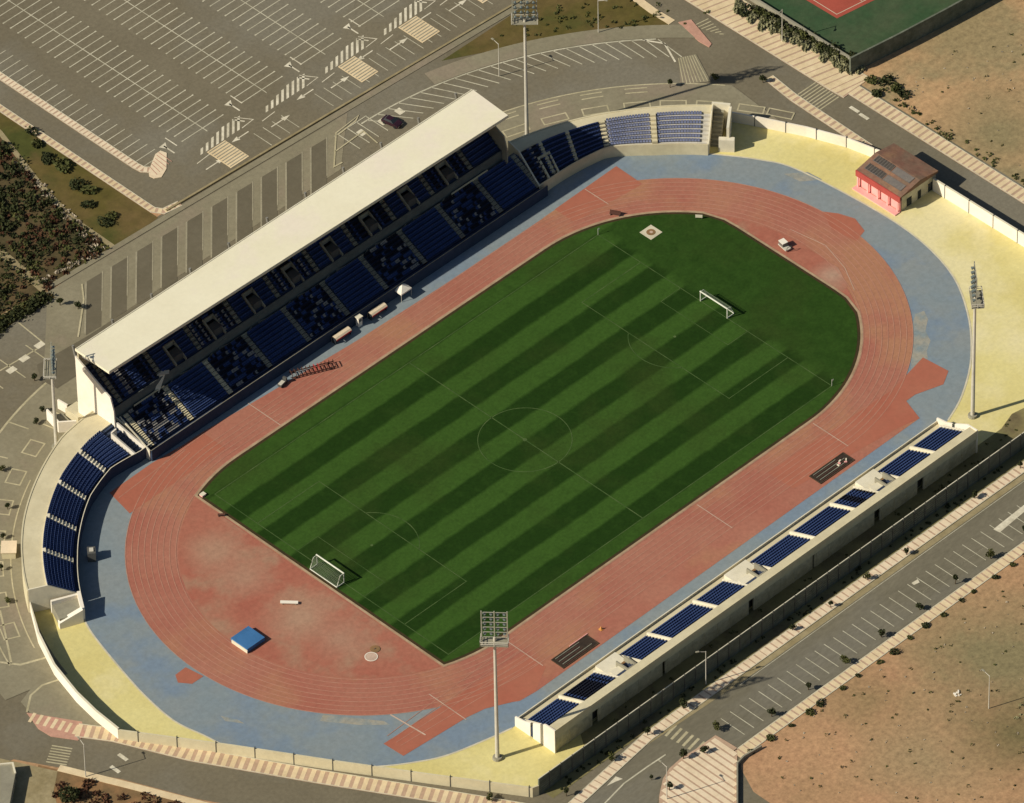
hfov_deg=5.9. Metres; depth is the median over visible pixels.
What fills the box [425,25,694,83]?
ring pavement
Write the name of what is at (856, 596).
gravel strip
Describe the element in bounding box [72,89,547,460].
grandstand
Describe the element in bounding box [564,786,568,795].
street tree
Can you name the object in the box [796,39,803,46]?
agave
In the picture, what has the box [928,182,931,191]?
door
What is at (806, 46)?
agave
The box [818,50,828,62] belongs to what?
agave
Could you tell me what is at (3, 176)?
scrub
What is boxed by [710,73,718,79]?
street tree
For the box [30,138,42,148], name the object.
shrub
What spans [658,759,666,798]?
street lamp
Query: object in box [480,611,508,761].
floodlight mast
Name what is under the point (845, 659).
street tree
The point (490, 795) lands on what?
street tree
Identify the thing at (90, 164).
side pavement kerb
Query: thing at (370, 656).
throwing circle
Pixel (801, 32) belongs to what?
shrub
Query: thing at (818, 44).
shrub
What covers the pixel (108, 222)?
shrub
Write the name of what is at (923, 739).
stones
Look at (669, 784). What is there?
street tree
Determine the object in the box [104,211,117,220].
shrub
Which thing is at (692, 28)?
traffic island
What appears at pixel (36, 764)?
ground
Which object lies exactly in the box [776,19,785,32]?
agave
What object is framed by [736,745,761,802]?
wall
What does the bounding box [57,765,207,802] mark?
kerb
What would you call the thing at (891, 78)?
shrub
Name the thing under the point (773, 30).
agave
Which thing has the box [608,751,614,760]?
street tree
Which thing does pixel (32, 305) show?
hedge
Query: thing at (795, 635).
street pavement kerb
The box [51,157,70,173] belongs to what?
shrub
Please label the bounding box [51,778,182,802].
scrub
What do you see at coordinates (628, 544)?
pitch edge
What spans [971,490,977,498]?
street tree
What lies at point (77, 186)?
shrub
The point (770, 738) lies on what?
shrub
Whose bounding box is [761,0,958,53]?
court surround
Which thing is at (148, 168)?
car park kerb
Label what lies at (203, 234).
bus bay markings
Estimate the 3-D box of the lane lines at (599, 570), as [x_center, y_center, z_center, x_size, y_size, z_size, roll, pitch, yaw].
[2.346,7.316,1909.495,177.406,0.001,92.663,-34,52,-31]
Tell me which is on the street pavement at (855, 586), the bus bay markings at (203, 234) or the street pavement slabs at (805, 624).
the street pavement slabs at (805, 624)
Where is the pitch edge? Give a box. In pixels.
[198,212,859,663]
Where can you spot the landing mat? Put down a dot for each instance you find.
(247, 639)
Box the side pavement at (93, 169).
[0,106,180,213]
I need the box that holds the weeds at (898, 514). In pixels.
[613,419,1017,721]
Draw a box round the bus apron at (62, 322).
[44,113,347,357]
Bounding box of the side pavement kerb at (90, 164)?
[0,104,181,213]
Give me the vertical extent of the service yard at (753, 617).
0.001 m
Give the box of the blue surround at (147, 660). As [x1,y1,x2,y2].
[79,154,970,765]
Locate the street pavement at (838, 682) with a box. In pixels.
[737,543,1023,757]
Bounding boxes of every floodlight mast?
[43,342,57,447]
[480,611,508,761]
[511,0,537,135]
[968,261,984,419]
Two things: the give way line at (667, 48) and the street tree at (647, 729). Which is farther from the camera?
the give way line at (667, 48)
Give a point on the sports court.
(836, 6)
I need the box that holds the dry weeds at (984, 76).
[888,33,1023,145]
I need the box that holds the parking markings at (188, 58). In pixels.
[0,0,491,165]
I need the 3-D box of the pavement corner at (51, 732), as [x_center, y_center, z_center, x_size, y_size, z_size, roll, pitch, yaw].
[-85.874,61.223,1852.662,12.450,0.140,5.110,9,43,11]
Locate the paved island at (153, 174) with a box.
[149,151,166,178]
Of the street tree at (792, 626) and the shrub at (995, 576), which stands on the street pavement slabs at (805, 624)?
the street tree at (792, 626)
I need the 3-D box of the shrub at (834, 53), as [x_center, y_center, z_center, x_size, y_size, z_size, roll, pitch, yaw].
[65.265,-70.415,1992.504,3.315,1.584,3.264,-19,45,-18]
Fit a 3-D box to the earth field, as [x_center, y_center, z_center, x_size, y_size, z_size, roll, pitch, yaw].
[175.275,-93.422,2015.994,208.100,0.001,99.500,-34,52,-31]
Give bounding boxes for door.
[907,196,911,206]
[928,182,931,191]
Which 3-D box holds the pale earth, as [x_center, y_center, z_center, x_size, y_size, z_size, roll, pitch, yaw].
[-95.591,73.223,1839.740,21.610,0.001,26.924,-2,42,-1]
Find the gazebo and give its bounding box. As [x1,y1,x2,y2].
[395,284,411,301]
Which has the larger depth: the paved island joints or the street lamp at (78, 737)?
the paved island joints
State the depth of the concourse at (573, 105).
1983.02 m
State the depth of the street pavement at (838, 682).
1863.20 m
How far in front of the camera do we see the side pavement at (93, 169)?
1970.94 m
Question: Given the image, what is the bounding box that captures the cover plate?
[370,645,379,652]
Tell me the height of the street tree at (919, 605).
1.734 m
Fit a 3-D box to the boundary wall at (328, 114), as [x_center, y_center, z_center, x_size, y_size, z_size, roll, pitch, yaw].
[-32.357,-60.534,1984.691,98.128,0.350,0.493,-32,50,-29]
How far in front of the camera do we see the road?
1986.99 m
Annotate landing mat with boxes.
[231,626,264,653]
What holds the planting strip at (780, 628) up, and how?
on the road
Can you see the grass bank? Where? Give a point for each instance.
(132, 217)
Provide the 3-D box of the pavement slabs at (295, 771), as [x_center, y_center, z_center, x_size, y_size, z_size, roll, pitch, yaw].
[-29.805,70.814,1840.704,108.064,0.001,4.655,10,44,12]
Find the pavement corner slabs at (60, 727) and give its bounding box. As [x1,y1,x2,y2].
[28,713,79,733]
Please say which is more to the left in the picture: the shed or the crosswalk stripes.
the shed
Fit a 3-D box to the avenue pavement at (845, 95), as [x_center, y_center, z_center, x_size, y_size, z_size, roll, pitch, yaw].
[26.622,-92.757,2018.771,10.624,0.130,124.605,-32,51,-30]
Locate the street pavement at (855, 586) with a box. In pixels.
[570,466,1023,802]
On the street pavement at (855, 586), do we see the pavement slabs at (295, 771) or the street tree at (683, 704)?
the street tree at (683, 704)
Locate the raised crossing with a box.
[679,54,709,82]
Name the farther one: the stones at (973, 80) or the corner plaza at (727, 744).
the stones at (973, 80)
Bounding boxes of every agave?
[732,1,744,13]
[734,0,741,8]
[746,10,758,23]
[756,20,765,31]
[759,15,766,26]
[765,16,778,31]
[768,24,777,34]
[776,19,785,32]
[780,29,791,41]
[789,33,802,44]
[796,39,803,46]
[801,39,810,51]
[811,42,816,52]
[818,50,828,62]
[829,51,839,64]
[837,59,848,73]
[855,66,864,73]
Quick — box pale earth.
[0,758,57,802]
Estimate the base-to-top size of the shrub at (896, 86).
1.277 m
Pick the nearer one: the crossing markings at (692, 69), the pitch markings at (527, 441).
the pitch markings at (527, 441)
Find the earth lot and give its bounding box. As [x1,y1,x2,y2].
[741,554,1023,802]
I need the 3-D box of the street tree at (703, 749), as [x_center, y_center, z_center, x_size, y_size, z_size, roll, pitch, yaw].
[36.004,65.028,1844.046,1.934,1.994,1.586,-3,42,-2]
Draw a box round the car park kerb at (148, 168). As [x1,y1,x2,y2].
[0,74,149,172]
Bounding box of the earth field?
[861,0,1023,185]
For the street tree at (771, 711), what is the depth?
1850.68 m
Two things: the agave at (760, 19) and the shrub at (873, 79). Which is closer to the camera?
the shrub at (873, 79)
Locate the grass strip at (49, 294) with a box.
[3,293,54,327]
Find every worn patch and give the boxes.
[221,716,242,722]
[320,715,389,724]
[785,172,821,180]
[911,311,929,369]
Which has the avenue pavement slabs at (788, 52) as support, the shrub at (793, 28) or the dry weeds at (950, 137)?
the shrub at (793, 28)
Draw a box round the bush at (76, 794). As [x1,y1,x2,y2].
[58,783,79,802]
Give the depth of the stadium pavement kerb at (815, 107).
1980.66 m
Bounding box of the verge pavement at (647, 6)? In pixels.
[633,0,674,23]
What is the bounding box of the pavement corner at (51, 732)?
[27,713,84,740]
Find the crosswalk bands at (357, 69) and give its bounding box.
[340,57,375,80]
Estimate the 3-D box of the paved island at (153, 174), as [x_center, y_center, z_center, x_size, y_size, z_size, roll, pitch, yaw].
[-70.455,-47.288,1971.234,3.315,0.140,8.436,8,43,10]
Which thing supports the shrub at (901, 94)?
on the earth field
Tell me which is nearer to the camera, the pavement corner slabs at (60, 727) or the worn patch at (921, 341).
the pavement corner slabs at (60, 727)
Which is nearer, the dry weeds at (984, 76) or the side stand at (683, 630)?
the side stand at (683, 630)
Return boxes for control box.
[87,546,95,561]
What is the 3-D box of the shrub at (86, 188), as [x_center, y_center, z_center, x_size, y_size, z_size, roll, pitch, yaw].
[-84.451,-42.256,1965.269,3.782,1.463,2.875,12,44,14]
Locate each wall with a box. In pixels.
[30,602,118,738]
[118,729,538,796]
[165,0,521,210]
[538,432,1023,794]
[732,112,878,156]
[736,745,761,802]
[750,0,850,58]
[849,0,989,71]
[933,178,1023,246]
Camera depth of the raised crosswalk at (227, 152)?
1973.24 m
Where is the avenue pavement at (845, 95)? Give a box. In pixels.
[687,0,865,97]
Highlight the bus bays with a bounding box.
[37,139,326,387]
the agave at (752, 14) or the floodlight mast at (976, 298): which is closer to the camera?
the floodlight mast at (976, 298)
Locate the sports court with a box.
[807,0,872,17]
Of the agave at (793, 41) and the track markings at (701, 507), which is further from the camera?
the agave at (793, 41)
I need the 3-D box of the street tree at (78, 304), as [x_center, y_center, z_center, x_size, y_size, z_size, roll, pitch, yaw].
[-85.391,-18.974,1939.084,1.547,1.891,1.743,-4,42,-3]
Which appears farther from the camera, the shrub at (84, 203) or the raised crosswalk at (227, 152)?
the raised crosswalk at (227, 152)
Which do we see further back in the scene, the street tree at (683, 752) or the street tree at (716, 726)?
the street tree at (716, 726)
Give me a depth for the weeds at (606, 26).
2002.56 m
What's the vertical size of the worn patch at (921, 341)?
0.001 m
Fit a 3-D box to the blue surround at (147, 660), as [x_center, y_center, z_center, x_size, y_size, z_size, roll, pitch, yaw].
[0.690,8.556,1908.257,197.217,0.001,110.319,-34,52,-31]
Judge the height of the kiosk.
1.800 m
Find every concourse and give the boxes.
[0,383,101,725]
[496,83,778,147]
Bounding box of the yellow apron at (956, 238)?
[34,122,1023,786]
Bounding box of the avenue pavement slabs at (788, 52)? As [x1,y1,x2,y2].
[688,0,868,95]
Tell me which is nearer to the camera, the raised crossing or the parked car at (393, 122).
the parked car at (393, 122)
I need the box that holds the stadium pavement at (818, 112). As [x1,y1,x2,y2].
[768,78,871,145]
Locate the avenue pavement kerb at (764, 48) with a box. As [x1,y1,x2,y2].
[686,0,866,97]
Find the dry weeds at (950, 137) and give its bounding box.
[871,87,1023,186]
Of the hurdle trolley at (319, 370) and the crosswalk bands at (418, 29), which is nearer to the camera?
the hurdle trolley at (319, 370)
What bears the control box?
on the blue surround at (147, 660)
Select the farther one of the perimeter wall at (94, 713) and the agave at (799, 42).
the agave at (799, 42)
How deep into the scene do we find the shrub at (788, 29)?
1998.05 m
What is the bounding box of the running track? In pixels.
[126,178,917,714]
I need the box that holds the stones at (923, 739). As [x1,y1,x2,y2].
[786,600,1023,802]
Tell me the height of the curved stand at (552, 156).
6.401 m
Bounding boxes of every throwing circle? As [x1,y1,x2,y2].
[364,652,377,660]
[640,225,661,239]
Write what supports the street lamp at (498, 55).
on the road
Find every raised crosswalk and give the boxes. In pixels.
[207,141,248,167]
[338,56,377,81]
[398,16,439,42]
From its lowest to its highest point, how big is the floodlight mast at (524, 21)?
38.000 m
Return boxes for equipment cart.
[277,376,287,387]
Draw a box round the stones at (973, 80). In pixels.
[883,44,1020,165]
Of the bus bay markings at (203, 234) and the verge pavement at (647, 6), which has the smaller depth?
the bus bay markings at (203, 234)
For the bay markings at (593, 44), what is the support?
on the road
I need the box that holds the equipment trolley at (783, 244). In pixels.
[778,238,791,250]
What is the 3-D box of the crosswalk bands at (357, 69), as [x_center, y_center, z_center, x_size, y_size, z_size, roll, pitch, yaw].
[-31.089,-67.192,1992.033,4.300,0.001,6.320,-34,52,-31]
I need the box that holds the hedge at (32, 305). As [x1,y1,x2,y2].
[0,290,53,335]
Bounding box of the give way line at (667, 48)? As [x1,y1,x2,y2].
[642,39,675,61]
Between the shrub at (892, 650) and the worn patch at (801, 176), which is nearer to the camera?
the shrub at (892, 650)
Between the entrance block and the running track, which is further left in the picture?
the entrance block
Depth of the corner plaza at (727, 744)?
1840.51 m
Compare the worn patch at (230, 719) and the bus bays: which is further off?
the bus bays
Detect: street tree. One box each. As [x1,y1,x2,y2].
[56,298,63,304]
[74,301,81,308]
[486,792,493,800]
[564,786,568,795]
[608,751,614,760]
[645,726,650,734]
[667,781,672,789]
[678,698,687,708]
[679,748,687,758]
[700,745,709,752]
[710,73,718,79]
[712,720,719,729]
[759,74,767,82]
[767,707,775,716]
[789,624,796,629]
[840,654,850,663]
[863,572,870,579]
[878,629,884,636]
[915,602,924,609]
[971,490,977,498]
[985,548,994,558]
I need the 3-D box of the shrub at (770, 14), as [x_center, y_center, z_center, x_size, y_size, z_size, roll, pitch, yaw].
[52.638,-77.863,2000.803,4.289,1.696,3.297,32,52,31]
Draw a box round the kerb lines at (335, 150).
[0,115,377,388]
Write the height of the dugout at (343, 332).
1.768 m
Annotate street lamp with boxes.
[77,736,85,776]
[491,38,499,75]
[598,0,607,32]
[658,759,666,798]
[695,651,705,683]
[777,9,782,40]
[981,669,989,708]
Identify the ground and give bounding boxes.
[0,137,105,313]
[1,213,216,802]
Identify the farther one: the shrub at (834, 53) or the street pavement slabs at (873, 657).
the shrub at (834, 53)
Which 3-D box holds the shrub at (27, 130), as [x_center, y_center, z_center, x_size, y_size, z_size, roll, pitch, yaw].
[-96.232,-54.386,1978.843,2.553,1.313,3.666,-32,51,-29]
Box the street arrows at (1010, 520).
[110,106,1023,785]
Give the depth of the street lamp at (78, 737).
1839.10 m
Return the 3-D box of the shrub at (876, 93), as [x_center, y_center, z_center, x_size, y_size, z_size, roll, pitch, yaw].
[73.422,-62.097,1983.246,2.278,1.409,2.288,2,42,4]
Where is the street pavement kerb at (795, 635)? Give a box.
[568,461,1023,802]
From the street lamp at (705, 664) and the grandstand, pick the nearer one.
the street lamp at (705, 664)
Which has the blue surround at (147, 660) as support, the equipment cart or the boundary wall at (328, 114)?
the equipment cart
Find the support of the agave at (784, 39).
on the avenue pavement slabs at (788, 52)
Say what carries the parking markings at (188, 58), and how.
on the road
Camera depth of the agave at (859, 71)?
1988.78 m
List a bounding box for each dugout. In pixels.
[332,326,351,344]
[367,302,386,320]
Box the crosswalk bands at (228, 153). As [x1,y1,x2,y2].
[209,141,246,166]
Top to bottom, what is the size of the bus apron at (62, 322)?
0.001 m
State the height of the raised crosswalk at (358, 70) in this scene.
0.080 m
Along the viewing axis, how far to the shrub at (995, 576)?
1878.48 m
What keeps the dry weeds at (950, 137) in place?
on the earth field
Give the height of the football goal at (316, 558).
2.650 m
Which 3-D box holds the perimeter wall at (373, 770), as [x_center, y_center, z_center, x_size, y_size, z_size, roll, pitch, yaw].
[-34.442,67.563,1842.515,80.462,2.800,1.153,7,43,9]
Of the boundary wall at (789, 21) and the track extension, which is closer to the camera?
the track extension
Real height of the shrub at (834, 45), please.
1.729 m
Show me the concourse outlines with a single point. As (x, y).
(626, 103)
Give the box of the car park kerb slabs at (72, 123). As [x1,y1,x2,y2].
[0,72,147,171]
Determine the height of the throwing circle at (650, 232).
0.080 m
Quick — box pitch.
[204,214,856,661]
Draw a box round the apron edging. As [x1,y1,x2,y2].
[84,153,971,766]
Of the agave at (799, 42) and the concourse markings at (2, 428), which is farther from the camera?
the agave at (799, 42)
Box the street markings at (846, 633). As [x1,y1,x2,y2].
[604,481,1023,802]
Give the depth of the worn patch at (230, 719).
1853.20 m
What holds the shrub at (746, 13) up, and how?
on the avenue pavement slabs at (788, 52)
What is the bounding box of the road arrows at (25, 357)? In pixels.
[6,0,465,373]
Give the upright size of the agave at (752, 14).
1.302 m
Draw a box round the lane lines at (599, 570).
[119,178,912,744]
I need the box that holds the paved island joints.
[150,152,171,173]
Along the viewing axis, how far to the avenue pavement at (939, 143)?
1972.39 m
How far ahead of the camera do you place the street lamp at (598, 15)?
1996.44 m
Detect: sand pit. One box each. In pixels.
[551,635,598,668]
[809,452,854,483]
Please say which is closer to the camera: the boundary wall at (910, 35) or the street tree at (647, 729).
the street tree at (647, 729)
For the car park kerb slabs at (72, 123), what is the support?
on the car park kerb at (148, 168)
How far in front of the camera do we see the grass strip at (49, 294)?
1939.84 m
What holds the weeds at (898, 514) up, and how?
on the service yard at (753, 617)
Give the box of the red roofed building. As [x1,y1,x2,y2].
[852,143,937,215]
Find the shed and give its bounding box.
[0,762,15,802]
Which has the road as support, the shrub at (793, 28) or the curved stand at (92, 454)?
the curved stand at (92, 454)
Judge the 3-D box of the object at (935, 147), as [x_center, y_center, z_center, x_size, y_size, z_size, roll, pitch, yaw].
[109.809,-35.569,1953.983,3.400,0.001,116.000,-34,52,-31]
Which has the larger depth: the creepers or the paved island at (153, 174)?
the paved island at (153, 174)
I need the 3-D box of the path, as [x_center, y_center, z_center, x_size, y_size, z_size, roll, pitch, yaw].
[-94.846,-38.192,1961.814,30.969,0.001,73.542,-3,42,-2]
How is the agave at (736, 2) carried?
on the avenue pavement slabs at (788, 52)
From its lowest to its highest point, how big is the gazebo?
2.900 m
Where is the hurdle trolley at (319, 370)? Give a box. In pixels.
[289,359,335,378]
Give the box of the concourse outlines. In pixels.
[502,83,794,137]
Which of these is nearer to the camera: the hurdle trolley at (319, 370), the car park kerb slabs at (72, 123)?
the hurdle trolley at (319, 370)
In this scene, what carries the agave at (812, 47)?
on the avenue pavement at (845, 95)
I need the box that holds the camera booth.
[355,314,362,326]
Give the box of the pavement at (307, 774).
[83,725,514,802]
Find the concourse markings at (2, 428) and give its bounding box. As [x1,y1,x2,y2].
[0,382,59,711]
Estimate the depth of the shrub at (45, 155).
1972.31 m
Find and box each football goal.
[310,554,344,587]
[699,289,733,318]
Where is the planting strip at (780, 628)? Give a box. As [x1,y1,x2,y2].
[544,449,1023,797]
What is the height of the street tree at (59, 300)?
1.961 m
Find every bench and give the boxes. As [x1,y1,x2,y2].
[280,600,297,604]
[609,209,620,215]
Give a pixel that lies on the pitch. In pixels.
(406, 440)
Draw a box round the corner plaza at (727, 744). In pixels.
[659,735,736,802]
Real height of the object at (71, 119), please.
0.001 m
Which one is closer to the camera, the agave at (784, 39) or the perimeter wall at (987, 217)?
the perimeter wall at (987, 217)
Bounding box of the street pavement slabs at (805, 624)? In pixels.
[571,462,1023,802]
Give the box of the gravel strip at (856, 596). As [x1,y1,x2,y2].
[647,474,1023,744]
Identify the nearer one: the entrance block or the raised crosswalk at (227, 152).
the entrance block
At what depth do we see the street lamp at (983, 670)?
1848.61 m
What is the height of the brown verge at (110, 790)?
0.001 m
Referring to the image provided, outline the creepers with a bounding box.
[560,466,1002,789]
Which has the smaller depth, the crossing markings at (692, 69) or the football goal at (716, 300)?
the football goal at (716, 300)
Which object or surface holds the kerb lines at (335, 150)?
on the road
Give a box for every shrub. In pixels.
[24,125,38,136]
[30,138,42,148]
[41,151,53,164]
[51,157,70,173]
[69,177,86,189]
[79,185,97,194]
[80,199,95,208]
[97,216,113,227]
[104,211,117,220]
[737,2,753,16]
[752,8,765,15]
[759,11,779,23]
[764,12,781,23]
[766,734,774,741]
[775,18,788,29]
[780,26,792,33]
[783,24,803,37]
[797,30,808,39]
[805,707,814,715]
[807,36,816,43]
[815,41,825,50]
[816,698,823,707]
[818,41,830,53]
[825,40,839,56]
[828,48,840,58]
[864,74,877,84]
[872,89,882,97]
[876,73,893,85]
[888,648,900,654]
[890,82,901,92]
[897,88,910,99]
[921,622,928,628]
[991,574,999,578]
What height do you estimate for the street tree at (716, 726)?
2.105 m
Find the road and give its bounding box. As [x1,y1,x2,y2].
[0,0,1023,802]
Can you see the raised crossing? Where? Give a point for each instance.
(693, 76)
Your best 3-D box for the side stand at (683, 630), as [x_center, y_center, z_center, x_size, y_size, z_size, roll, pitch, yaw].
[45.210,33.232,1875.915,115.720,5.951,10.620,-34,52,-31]
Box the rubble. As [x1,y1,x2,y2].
[14,161,105,282]
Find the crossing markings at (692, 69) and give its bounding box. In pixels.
[678,55,707,82]
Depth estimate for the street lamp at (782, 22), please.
1992.58 m
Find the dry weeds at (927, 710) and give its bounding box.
[778,584,1023,798]
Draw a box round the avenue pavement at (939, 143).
[850,89,1023,203]
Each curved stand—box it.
[21,410,149,628]
[508,102,734,189]
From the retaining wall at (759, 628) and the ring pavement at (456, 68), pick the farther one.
the ring pavement at (456, 68)
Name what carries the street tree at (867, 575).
on the street pavement at (855, 586)
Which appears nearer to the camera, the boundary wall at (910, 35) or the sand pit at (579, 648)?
the sand pit at (579, 648)
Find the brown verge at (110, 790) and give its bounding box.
[38,765,173,802]
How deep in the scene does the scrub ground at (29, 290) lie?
1954.18 m
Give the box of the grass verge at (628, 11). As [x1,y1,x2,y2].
[442,0,667,60]
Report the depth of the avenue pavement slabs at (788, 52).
1993.91 m
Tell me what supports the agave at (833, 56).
on the avenue pavement slabs at (788, 52)
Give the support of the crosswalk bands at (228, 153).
on the raised crosswalk at (227, 152)
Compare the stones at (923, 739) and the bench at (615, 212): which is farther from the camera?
the bench at (615, 212)
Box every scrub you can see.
[0,140,100,311]
[0,291,43,322]
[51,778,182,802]
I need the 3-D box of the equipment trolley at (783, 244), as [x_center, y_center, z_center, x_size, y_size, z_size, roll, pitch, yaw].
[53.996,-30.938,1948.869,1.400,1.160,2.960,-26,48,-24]
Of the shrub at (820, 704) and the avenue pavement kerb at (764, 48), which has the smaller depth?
the shrub at (820, 704)
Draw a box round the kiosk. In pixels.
[1,541,16,558]
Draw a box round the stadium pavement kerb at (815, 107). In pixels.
[766,75,872,144]
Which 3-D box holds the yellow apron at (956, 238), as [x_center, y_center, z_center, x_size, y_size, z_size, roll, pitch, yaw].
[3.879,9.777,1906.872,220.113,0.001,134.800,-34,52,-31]
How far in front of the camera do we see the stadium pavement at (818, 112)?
1979.78 m
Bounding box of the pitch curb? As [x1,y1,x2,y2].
[194,211,862,666]
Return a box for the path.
[0,130,113,314]
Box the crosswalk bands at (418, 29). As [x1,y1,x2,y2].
[400,17,437,40]
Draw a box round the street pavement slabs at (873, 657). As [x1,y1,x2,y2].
[737,542,1023,756]
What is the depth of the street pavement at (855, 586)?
1868.00 m
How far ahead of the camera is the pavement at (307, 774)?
1842.46 m
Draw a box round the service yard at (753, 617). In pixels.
[581,408,1023,744]
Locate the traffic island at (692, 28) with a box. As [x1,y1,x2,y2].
[678,20,710,46]
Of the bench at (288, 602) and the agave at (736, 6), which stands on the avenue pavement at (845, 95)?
the agave at (736, 6)
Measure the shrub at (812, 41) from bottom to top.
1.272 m
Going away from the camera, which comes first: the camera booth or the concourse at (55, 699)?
the concourse at (55, 699)
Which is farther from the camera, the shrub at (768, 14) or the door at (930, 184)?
the shrub at (768, 14)
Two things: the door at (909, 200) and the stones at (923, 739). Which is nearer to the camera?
the stones at (923, 739)
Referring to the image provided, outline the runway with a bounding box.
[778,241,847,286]
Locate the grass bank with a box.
[0,113,157,249]
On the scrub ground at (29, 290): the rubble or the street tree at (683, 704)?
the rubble
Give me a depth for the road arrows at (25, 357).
1988.23 m
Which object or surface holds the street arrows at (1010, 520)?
on the street
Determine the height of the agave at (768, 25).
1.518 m
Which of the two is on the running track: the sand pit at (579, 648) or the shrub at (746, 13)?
the sand pit at (579, 648)
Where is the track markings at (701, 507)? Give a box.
[247,189,853,734]
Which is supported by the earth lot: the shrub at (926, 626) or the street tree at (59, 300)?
the shrub at (926, 626)
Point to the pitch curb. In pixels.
(628, 547)
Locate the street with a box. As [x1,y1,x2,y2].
[584,480,1023,802]
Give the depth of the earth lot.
1849.08 m
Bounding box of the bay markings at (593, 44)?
[334,38,681,148]
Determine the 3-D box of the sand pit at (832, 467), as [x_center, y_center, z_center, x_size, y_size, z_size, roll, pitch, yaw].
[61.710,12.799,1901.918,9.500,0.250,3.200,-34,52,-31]
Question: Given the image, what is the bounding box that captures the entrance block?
[46,399,83,432]
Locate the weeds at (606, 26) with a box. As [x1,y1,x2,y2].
[500,0,708,36]
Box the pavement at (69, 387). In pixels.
[48,0,531,397]
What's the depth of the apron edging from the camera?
1920.64 m
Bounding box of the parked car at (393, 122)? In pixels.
[381,115,402,128]
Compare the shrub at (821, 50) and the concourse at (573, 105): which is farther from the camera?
the shrub at (821, 50)
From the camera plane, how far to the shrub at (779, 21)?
1998.98 m
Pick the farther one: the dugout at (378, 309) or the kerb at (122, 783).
the dugout at (378, 309)
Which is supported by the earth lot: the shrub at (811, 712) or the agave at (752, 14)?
the shrub at (811, 712)
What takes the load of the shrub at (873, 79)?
on the earth field
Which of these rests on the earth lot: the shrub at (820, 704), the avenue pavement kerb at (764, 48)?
the shrub at (820, 704)
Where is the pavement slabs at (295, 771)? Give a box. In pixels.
[75,724,517,802]
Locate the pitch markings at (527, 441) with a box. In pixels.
[215,235,831,654]
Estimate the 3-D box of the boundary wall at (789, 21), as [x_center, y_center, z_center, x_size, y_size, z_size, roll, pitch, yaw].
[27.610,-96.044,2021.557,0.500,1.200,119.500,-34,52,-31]
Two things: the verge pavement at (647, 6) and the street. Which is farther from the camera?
the verge pavement at (647, 6)
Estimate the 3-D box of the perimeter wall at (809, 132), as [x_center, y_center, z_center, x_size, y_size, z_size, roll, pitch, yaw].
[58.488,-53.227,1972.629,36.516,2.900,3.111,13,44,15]
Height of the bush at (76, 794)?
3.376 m
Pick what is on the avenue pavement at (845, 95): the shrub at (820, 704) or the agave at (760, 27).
the agave at (760, 27)
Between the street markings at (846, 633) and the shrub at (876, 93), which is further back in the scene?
the shrub at (876, 93)
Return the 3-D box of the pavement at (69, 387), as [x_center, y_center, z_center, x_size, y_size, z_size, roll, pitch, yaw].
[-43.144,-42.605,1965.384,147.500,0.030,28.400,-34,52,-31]
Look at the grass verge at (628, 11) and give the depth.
2001.86 m
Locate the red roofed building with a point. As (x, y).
(896, 177)
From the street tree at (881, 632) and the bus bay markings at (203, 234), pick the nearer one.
the street tree at (881, 632)
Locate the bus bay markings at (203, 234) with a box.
[84,137,327,333]
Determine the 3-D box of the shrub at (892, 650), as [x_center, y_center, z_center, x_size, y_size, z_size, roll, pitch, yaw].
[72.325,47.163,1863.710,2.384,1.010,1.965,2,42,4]
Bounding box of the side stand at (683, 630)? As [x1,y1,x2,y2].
[515,417,977,752]
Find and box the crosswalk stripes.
[46,19,838,764]
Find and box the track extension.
[110,166,947,755]

